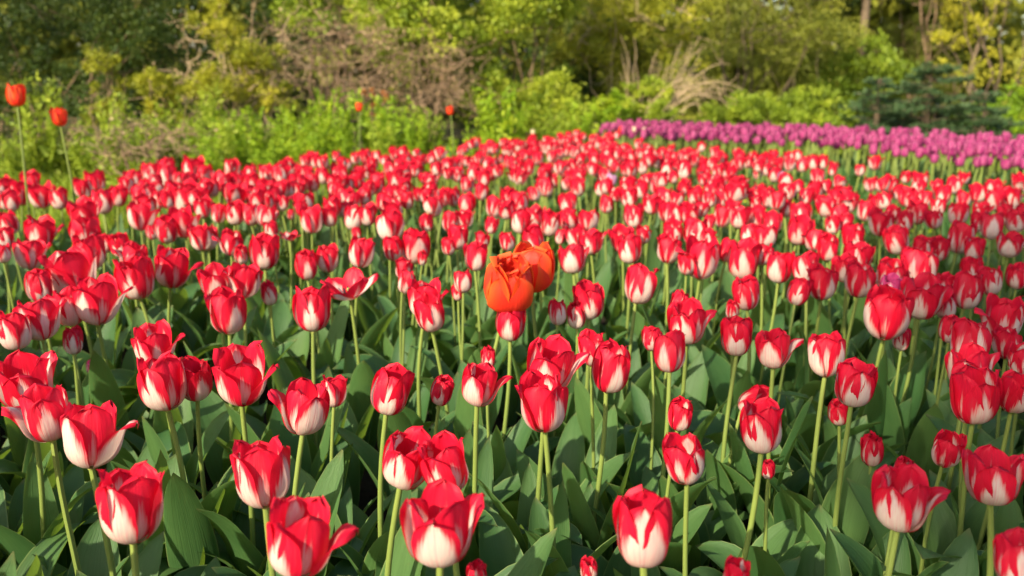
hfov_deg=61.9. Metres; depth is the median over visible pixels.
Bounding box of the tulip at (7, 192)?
[0,188,21,210]
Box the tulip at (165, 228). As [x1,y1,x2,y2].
[148,214,203,357]
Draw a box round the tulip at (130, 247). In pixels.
[111,240,172,336]
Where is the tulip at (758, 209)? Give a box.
[749,203,779,287]
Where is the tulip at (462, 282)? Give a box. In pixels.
[421,269,471,409]
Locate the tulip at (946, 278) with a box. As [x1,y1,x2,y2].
[892,271,954,413]
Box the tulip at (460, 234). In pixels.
[443,224,482,345]
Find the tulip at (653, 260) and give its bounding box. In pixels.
[646,201,682,286]
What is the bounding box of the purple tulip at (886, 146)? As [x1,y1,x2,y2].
[871,141,899,210]
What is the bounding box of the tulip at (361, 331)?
[333,226,407,337]
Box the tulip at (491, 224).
[441,216,499,310]
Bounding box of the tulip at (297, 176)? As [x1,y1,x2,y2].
[278,171,316,248]
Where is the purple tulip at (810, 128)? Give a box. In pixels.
[806,126,814,156]
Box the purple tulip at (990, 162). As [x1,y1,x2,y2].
[971,155,992,237]
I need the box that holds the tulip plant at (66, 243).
[50,227,71,253]
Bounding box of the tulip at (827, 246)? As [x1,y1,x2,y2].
[807,232,870,378]
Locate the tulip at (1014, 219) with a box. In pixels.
[1005,209,1023,298]
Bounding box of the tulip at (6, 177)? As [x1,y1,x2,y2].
[0,174,23,240]
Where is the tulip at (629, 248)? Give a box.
[605,233,644,355]
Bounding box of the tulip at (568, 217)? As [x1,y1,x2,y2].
[560,207,576,228]
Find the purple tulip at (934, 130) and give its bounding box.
[924,128,939,163]
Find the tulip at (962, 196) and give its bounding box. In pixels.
[940,189,972,273]
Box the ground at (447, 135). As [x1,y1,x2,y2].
[0,79,1023,240]
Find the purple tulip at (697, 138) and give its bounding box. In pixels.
[693,133,699,175]
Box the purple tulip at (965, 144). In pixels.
[963,142,983,189]
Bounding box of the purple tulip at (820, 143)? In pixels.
[803,138,824,184]
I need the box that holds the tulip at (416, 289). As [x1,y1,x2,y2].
[402,277,449,433]
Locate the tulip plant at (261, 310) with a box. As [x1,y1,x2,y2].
[253,301,264,338]
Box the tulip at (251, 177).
[233,171,258,235]
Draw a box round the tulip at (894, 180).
[859,174,910,246]
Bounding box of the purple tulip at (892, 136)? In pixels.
[888,133,898,174]
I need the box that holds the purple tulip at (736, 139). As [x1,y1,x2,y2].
[732,134,740,171]
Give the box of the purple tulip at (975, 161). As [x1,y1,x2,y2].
[954,156,981,224]
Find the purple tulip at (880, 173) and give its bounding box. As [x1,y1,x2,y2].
[877,146,884,178]
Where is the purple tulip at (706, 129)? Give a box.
[703,127,709,156]
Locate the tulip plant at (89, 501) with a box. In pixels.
[80,482,127,561]
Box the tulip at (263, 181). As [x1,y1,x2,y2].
[255,177,272,232]
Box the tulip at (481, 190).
[474,182,488,230]
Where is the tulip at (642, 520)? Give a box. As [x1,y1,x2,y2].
[612,484,671,575]
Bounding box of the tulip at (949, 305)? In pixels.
[908,293,956,443]
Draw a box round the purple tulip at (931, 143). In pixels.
[925,140,936,188]
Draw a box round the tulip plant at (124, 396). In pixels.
[53,384,137,397]
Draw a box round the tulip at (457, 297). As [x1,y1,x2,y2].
[410,283,461,378]
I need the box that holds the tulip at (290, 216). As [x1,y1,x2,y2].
[267,209,299,286]
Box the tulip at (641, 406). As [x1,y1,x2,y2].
[620,289,688,434]
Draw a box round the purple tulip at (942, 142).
[939,140,943,176]
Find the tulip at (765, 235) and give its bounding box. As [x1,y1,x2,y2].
[750,223,777,332]
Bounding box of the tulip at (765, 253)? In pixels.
[752,242,795,367]
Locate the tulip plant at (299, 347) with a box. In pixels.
[272,327,308,388]
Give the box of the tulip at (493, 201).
[473,194,506,273]
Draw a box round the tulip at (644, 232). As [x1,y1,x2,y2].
[619,224,673,319]
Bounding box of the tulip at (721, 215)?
[708,203,730,300]
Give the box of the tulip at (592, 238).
[562,228,606,340]
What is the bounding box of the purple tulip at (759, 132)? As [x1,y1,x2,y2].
[756,127,762,148]
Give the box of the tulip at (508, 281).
[435,251,533,439]
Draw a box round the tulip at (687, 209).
[680,202,719,289]
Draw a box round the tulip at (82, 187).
[72,177,110,234]
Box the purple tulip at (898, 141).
[885,138,902,191]
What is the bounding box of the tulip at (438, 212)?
[414,196,465,281]
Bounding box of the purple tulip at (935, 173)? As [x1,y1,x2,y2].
[934,136,950,178]
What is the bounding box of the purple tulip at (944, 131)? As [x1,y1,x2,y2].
[940,128,949,135]
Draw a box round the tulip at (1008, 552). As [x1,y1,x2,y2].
[993,527,1023,575]
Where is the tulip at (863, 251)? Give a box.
[818,240,875,381]
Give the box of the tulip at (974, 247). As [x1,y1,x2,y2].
[964,236,985,323]
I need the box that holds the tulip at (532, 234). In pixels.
[522,223,555,341]
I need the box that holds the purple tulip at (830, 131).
[822,129,833,153]
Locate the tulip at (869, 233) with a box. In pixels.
[828,190,870,261]
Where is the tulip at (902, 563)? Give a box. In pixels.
[859,455,948,575]
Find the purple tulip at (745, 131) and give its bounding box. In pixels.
[742,128,747,149]
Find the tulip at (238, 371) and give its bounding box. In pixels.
[163,341,278,575]
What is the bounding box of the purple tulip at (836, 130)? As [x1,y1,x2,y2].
[831,128,840,157]
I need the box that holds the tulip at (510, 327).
[429,310,560,499]
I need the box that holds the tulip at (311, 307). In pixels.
[292,285,348,479]
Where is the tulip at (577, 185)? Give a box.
[561,175,585,247]
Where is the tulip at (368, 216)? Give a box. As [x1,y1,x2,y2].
[360,201,388,312]
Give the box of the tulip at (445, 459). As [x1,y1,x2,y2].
[337,430,556,575]
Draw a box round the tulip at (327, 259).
[315,243,363,374]
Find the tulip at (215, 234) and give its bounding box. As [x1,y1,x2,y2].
[202,224,217,330]
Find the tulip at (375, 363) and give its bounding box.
[333,268,427,406]
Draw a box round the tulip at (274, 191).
[266,185,301,277]
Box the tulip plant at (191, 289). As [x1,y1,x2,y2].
[130,283,199,356]
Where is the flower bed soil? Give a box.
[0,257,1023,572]
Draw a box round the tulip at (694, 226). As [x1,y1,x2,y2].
[652,215,725,317]
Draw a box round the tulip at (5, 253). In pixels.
[0,242,37,352]
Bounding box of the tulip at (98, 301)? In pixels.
[72,272,147,445]
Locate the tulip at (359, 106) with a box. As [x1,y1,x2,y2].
[352,102,365,179]
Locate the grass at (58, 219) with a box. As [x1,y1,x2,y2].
[0,162,506,248]
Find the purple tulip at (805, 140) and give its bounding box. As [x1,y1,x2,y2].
[790,138,806,200]
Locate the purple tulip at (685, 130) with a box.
[683,127,688,147]
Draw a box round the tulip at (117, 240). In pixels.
[90,232,159,348]
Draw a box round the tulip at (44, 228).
[4,214,64,312]
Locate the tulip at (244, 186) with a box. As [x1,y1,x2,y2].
[219,182,251,267]
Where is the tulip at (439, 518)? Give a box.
[399,478,484,575]
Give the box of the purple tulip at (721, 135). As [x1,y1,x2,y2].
[719,133,725,149]
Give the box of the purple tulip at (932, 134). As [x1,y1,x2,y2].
[928,132,936,171]
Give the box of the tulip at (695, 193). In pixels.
[682,185,703,247]
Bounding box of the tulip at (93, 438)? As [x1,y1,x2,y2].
[60,399,163,575]
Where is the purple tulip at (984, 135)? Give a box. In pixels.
[976,132,988,169]
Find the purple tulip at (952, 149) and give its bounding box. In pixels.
[945,144,958,211]
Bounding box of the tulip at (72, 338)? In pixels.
[55,325,137,477]
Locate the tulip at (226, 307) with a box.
[190,285,267,484]
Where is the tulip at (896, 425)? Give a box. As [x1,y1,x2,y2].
[882,328,911,467]
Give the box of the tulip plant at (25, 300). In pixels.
[21,294,30,302]
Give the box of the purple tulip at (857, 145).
[854,140,872,212]
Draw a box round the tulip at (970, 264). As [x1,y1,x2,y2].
[932,256,992,382]
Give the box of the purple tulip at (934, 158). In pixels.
[923,153,939,234]
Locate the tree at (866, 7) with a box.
[781,0,877,128]
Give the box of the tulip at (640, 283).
[601,263,662,427]
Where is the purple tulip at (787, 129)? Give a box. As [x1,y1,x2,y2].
[779,125,790,168]
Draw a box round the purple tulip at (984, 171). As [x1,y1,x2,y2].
[982,145,989,185]
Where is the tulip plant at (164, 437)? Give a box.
[110,421,200,493]
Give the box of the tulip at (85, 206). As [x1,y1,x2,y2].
[65,195,102,278]
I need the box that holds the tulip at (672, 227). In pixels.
[647,216,682,332]
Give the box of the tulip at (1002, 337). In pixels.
[982,325,1023,544]
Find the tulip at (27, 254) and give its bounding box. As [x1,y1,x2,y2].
[12,237,69,351]
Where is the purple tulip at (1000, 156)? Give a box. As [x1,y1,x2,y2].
[993,151,1003,179]
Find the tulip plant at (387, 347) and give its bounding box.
[380,333,392,361]
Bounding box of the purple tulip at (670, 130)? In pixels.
[658,127,674,172]
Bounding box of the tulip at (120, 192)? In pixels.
[108,183,129,240]
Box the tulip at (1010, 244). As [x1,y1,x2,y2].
[956,230,1023,320]
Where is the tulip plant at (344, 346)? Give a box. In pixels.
[341,339,352,355]
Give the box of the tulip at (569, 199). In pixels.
[555,191,594,280]
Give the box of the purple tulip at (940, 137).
[929,135,945,168]
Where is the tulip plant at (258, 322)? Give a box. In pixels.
[246,297,293,340]
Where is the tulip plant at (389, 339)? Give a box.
[380,333,391,358]
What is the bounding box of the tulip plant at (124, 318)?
[120,297,130,330]
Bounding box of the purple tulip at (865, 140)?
[862,135,879,178]
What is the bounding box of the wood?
[0,0,1023,119]
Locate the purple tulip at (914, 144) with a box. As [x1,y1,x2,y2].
[907,140,920,185]
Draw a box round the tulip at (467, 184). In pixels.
[461,174,474,231]
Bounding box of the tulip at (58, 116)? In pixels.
[49,107,106,255]
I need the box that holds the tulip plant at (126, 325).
[123,298,144,349]
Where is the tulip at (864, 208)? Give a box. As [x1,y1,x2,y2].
[848,199,893,309]
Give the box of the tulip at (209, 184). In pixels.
[190,178,222,251]
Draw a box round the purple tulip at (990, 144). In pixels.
[987,142,1007,183]
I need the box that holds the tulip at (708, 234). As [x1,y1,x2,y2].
[665,227,733,330]
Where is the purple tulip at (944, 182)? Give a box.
[943,155,957,185]
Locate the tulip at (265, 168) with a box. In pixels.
[258,163,283,227]
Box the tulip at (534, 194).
[515,185,546,243]
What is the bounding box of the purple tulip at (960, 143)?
[952,140,963,174]
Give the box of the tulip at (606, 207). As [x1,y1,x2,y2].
[596,194,624,321]
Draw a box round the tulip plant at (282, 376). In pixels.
[257,328,294,390]
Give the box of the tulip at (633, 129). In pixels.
[632,126,635,149]
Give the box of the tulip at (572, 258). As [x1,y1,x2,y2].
[558,243,599,377]
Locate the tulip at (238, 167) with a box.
[224,159,240,173]
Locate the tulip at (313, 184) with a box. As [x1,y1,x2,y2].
[306,171,337,246]
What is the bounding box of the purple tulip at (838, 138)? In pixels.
[825,135,840,178]
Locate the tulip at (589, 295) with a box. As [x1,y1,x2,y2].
[555,278,623,458]
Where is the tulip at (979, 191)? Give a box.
[969,182,987,236]
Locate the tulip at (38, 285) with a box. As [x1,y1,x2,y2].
[23,268,82,390]
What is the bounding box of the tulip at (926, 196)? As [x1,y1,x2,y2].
[918,189,933,234]
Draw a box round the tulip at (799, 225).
[772,213,814,330]
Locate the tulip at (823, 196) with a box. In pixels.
[795,194,826,267]
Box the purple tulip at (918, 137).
[915,134,924,166]
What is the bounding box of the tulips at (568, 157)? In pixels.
[0,129,1023,567]
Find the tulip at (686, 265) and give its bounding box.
[640,252,743,348]
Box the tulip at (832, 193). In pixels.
[822,188,843,265]
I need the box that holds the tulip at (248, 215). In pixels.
[241,202,278,280]
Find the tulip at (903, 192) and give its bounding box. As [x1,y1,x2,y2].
[894,185,918,255]
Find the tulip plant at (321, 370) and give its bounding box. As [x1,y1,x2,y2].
[310,353,335,383]
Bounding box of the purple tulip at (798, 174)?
[783,129,803,199]
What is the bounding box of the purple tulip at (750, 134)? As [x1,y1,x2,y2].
[747,131,752,153]
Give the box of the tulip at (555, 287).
[544,228,601,336]
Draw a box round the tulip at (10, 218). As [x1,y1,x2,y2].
[0,210,40,313]
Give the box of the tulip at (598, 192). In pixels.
[593,178,603,257]
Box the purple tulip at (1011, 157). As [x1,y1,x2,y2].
[1005,155,1015,185]
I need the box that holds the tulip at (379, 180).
[361,172,384,239]
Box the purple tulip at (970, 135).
[944,133,975,181]
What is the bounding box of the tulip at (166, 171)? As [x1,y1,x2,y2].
[157,164,176,248]
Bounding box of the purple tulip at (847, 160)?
[846,136,853,177]
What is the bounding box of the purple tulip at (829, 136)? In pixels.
[826,134,833,156]
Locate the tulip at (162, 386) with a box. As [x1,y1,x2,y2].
[137,350,233,575]
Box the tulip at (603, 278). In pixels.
[546,223,613,327]
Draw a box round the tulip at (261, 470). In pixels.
[230,435,290,575]
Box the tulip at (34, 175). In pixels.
[19,169,40,218]
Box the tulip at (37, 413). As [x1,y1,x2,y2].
[1,383,129,575]
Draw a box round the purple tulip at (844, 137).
[828,133,849,186]
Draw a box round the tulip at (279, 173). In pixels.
[271,164,289,227]
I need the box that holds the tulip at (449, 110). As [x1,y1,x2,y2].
[446,106,454,186]
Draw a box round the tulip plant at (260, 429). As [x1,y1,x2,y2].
[236,387,287,440]
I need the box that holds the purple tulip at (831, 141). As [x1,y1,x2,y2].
[822,137,836,194]
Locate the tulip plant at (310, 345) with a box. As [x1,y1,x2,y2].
[309,338,316,352]
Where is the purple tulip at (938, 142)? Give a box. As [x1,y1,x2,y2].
[929,139,941,180]
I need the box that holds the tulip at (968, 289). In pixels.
[913,270,984,425]
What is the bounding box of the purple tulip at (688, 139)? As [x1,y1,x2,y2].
[685,134,691,146]
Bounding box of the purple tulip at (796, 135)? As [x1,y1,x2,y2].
[786,131,799,171]
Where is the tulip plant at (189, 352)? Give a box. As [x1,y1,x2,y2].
[183,341,238,410]
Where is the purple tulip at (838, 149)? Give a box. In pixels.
[835,135,841,168]
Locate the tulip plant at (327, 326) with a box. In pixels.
[279,286,349,354]
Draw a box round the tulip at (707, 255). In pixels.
[675,234,720,351]
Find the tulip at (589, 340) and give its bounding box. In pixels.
[577,328,635,514]
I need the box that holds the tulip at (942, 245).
[862,235,951,344]
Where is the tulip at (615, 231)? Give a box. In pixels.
[606,223,650,325]
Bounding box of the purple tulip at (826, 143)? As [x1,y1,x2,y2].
[822,137,827,153]
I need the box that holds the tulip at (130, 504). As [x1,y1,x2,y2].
[95,459,164,575]
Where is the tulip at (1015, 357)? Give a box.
[926,341,1023,543]
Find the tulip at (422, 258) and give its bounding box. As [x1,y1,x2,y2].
[394,250,430,383]
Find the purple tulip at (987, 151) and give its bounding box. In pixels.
[976,146,988,181]
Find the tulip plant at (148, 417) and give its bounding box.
[127,403,153,456]
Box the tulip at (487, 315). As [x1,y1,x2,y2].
[456,230,496,347]
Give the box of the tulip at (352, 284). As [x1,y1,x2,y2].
[320,267,379,470]
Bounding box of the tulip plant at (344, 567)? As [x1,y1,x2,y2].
[247,557,374,575]
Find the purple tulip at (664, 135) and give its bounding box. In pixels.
[652,131,667,169]
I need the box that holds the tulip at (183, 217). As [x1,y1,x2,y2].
[166,205,206,338]
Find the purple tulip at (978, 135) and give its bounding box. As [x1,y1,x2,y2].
[971,132,982,173]
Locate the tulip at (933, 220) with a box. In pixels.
[919,208,984,266]
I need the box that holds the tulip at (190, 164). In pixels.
[182,154,224,222]
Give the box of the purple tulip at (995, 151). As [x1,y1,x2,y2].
[990,145,1002,172]
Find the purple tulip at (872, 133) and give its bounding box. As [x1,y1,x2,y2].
[866,131,876,170]
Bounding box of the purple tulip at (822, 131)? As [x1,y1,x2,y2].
[819,128,836,161]
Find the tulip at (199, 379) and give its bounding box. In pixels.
[158,355,241,575]
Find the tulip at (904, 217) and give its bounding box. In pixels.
[896,209,913,229]
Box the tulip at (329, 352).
[270,249,348,377]
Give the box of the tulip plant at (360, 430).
[324,400,373,482]
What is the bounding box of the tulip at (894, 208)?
[871,204,900,272]
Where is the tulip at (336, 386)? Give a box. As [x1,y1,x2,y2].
[298,374,393,575]
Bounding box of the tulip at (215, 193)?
[201,177,218,226]
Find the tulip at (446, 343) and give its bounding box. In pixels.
[436,236,492,374]
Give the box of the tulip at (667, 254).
[647,232,681,361]
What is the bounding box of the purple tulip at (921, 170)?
[913,133,923,172]
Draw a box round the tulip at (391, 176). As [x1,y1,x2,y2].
[385,167,418,228]
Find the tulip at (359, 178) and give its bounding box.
[335,168,376,236]
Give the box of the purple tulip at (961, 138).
[959,137,970,169]
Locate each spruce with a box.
[838,76,940,137]
[868,60,1011,142]
[928,90,1023,139]
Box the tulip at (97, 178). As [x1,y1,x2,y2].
[84,169,128,233]
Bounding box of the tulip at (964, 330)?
[883,317,1021,505]
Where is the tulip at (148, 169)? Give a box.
[140,162,162,244]
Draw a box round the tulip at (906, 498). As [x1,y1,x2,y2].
[824,463,950,575]
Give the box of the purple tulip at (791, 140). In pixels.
[789,135,793,149]
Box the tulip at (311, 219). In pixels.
[271,204,323,291]
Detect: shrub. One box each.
[0,0,255,158]
[79,43,136,135]
[128,66,190,153]
[139,0,409,144]
[180,0,301,162]
[269,0,409,128]
[334,0,506,147]
[353,0,710,142]
[360,87,390,131]
[439,0,601,140]
[526,0,726,143]
[590,87,631,134]
[600,74,682,143]
[695,88,767,145]
[745,90,814,145]
[771,83,859,148]
[949,79,1023,134]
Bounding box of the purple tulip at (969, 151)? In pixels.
[953,145,974,198]
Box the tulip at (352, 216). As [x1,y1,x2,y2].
[315,204,363,342]
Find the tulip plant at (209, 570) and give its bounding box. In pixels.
[201,556,220,575]
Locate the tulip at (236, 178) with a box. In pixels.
[230,171,245,230]
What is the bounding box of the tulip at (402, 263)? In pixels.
[345,257,412,367]
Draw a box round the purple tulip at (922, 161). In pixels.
[911,151,925,167]
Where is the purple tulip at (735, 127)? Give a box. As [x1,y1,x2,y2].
[732,125,739,143]
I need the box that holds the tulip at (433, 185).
[423,181,446,268]
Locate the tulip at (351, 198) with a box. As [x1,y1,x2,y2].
[345,190,361,264]
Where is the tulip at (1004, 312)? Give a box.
[926,292,1023,445]
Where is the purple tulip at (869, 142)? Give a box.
[861,135,870,181]
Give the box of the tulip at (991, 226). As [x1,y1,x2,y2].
[974,212,1012,322]
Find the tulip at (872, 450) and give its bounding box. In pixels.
[806,430,914,575]
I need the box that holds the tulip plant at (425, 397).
[336,373,432,429]
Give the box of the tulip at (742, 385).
[697,299,750,414]
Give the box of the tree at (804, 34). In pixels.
[660,0,879,123]
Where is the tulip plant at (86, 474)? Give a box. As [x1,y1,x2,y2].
[64,463,90,481]
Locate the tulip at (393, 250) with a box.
[377,235,402,348]
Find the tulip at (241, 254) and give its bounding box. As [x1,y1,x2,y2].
[234,243,273,345]
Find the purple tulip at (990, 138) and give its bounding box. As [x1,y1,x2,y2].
[986,134,1004,178]
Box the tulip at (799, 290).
[776,277,814,440]
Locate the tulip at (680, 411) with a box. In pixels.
[589,395,711,575]
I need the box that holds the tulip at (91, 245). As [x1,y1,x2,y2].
[41,233,129,369]
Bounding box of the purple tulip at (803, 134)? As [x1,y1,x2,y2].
[782,129,807,178]
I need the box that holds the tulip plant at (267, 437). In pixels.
[201,429,272,454]
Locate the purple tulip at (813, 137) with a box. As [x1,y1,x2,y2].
[803,132,826,206]
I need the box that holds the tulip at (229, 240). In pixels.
[212,228,252,348]
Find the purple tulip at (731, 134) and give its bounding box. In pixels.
[728,131,735,162]
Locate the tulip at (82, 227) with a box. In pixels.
[68,214,100,324]
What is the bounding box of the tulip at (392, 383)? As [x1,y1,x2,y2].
[339,362,417,575]
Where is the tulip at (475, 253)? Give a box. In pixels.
[450,241,507,381]
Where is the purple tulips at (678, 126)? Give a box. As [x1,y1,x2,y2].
[599,118,1022,191]
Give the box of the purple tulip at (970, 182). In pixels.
[969,142,978,188]
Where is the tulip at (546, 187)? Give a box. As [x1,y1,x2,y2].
[540,177,565,256]
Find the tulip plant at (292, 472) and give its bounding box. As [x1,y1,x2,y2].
[199,455,295,522]
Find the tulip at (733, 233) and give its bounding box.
[731,178,748,240]
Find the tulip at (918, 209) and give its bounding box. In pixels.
[910,201,928,246]
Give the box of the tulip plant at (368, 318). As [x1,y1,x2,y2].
[350,267,410,354]
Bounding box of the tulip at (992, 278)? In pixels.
[920,265,1002,360]
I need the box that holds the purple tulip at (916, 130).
[906,127,920,170]
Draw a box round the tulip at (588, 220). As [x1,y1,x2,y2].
[561,207,599,296]
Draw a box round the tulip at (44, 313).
[12,294,71,465]
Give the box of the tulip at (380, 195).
[363,191,393,276]
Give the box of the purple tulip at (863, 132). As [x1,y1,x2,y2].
[854,131,865,164]
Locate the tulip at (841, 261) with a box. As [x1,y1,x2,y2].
[831,251,857,358]
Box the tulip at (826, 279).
[793,262,838,415]
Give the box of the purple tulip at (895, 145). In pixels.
[891,143,913,185]
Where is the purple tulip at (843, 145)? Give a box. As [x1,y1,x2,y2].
[841,142,848,169]
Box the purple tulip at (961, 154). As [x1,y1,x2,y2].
[958,151,966,190]
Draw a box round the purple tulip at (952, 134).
[944,132,956,178]
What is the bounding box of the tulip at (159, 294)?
[145,225,176,312]
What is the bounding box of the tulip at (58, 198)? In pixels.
[46,186,67,256]
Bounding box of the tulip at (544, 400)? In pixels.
[515,368,616,575]
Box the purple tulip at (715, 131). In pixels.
[712,127,719,146]
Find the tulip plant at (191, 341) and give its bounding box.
[146,296,206,359]
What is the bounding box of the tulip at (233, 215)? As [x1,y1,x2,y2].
[225,199,250,266]
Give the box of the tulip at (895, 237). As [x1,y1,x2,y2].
[882,224,937,328]
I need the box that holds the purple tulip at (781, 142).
[771,138,785,190]
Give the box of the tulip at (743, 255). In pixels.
[704,237,762,364]
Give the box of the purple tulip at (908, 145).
[906,142,910,170]
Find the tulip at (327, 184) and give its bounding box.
[319,172,345,239]
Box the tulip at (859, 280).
[824,259,875,406]
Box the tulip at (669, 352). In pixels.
[593,329,716,529]
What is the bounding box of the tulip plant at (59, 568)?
[32,536,164,575]
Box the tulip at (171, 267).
[137,245,203,354]
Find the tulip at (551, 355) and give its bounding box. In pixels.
[469,334,590,553]
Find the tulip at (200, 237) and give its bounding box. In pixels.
[173,223,219,379]
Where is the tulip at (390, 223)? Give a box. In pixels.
[358,207,405,319]
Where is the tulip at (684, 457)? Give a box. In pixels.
[662,432,704,575]
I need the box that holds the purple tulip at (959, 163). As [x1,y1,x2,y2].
[942,157,966,237]
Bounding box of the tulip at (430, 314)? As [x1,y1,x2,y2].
[413,291,461,431]
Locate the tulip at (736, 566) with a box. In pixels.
[723,554,750,575]
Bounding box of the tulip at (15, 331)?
[0,310,67,479]
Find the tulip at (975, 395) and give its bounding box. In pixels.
[913,362,1023,568]
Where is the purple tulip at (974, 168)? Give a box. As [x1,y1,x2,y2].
[971,141,977,181]
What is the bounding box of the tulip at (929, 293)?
[887,271,952,455]
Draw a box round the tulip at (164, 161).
[157,157,174,214]
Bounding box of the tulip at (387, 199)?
[382,195,429,283]
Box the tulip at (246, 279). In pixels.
[222,261,266,421]
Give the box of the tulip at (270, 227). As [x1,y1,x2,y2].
[253,220,289,309]
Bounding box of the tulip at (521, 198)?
[495,189,528,252]
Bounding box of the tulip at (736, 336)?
[705,315,793,520]
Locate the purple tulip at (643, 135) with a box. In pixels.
[638,132,646,178]
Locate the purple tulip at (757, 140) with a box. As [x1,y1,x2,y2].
[750,136,761,186]
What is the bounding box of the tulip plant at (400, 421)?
[377,410,454,452]
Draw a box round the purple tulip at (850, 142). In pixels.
[841,137,854,186]
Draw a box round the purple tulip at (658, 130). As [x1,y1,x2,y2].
[650,126,662,172]
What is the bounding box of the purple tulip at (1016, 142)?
[1009,139,1022,184]
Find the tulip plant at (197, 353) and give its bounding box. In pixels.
[192,343,227,357]
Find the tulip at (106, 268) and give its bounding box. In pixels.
[80,233,122,368]
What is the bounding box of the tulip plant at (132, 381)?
[68,372,138,404]
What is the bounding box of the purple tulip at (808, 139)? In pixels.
[800,130,811,180]
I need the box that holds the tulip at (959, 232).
[932,219,985,346]
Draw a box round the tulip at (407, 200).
[374,190,413,264]
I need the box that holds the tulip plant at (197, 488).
[187,482,207,493]
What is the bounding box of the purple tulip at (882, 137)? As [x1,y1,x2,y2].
[862,132,886,179]
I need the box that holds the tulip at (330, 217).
[316,204,338,312]
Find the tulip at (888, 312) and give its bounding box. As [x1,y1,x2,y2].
[776,284,914,447]
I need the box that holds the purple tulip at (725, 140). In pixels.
[723,135,728,151]
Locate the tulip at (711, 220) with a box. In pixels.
[682,213,716,302]
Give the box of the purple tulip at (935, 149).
[927,145,938,188]
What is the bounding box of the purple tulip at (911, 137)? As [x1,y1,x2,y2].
[906,134,916,170]
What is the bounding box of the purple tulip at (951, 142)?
[947,139,968,184]
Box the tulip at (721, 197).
[715,189,726,280]
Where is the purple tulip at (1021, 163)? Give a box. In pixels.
[1019,158,1023,202]
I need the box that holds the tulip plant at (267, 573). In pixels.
[263,570,282,575]
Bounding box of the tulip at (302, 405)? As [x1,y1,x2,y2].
[211,377,343,575]
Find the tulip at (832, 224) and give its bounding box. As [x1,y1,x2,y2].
[824,214,840,305]
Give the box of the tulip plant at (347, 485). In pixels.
[341,476,388,512]
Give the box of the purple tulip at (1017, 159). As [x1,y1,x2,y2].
[1008,154,1023,231]
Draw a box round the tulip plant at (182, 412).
[116,357,192,455]
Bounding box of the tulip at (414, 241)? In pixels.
[392,227,453,339]
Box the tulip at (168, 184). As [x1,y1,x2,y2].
[132,179,174,256]
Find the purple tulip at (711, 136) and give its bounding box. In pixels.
[707,132,715,158]
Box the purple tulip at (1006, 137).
[1000,133,1011,171]
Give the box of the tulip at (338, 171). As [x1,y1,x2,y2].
[334,166,364,237]
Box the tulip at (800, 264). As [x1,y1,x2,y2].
[791,250,818,392]
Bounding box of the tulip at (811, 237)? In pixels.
[783,228,841,343]
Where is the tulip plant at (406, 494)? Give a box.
[375,488,425,575]
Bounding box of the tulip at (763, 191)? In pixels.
[757,186,773,247]
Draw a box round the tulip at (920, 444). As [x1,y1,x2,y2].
[906,314,1001,474]
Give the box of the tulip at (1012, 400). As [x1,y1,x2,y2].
[949,369,1023,565]
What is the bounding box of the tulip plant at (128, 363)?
[121,326,172,390]
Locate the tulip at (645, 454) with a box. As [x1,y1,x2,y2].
[616,326,704,491]
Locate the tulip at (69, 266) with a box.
[37,245,120,390]
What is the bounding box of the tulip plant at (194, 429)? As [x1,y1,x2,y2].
[193,382,216,445]
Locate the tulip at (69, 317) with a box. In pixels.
[52,285,101,405]
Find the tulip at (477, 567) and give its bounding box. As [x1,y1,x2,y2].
[466,558,486,575]
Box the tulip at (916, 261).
[887,245,945,380]
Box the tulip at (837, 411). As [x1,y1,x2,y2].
[794,398,898,505]
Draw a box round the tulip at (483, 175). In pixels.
[475,168,504,254]
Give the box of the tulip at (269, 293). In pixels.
[260,279,322,422]
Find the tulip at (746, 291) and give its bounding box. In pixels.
[702,274,783,420]
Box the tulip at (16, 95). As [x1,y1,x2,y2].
[6,83,44,268]
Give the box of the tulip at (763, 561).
[688,459,810,575]
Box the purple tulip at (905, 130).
[899,128,908,171]
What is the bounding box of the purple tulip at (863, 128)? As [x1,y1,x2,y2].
[859,124,867,131]
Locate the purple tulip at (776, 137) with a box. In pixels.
[772,134,781,182]
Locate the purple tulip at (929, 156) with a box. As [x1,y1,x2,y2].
[925,154,930,188]
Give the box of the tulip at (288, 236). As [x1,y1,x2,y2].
[277,230,311,324]
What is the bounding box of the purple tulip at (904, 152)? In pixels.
[894,148,909,206]
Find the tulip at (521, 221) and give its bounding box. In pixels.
[511,208,538,243]
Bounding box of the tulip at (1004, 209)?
[985,204,1023,296]
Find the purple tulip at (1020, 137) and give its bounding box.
[1008,134,1023,174]
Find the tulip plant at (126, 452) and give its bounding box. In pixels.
[106,439,171,472]
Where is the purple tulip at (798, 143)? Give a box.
[787,139,802,199]
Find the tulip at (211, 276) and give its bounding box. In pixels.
[196,262,296,405]
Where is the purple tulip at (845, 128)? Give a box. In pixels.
[842,126,855,160]
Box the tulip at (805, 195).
[772,185,816,252]
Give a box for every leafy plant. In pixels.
[0,133,35,181]
[1,71,69,181]
[36,117,97,181]
[61,128,108,180]
[70,87,128,181]
[84,112,147,185]
[113,115,180,164]
[117,155,157,170]
[127,101,196,171]
[169,115,228,160]
[173,77,227,163]
[176,120,200,172]
[181,133,223,198]
[196,111,243,195]
[206,112,248,159]
[211,106,268,170]
[214,108,247,148]
[240,139,283,178]
[242,103,295,171]
[246,124,272,173]
[253,124,288,153]
[266,113,297,153]
[272,99,335,163]
[273,139,303,160]
[284,128,324,191]
[292,110,345,173]
[296,104,332,154]
[307,85,360,163]
[331,118,361,173]
[352,93,413,167]
[353,96,388,151]
[364,117,403,172]
[380,113,410,149]
[400,106,429,171]
[401,104,447,172]
[424,136,457,155]
[424,146,452,182]
[444,138,467,168]
[462,129,492,165]
[464,135,487,155]
[465,117,497,138]
[471,78,526,171]
[489,106,534,138]
[525,125,559,163]
[537,110,581,164]
[561,97,600,163]
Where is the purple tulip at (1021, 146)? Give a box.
[1018,143,1023,193]

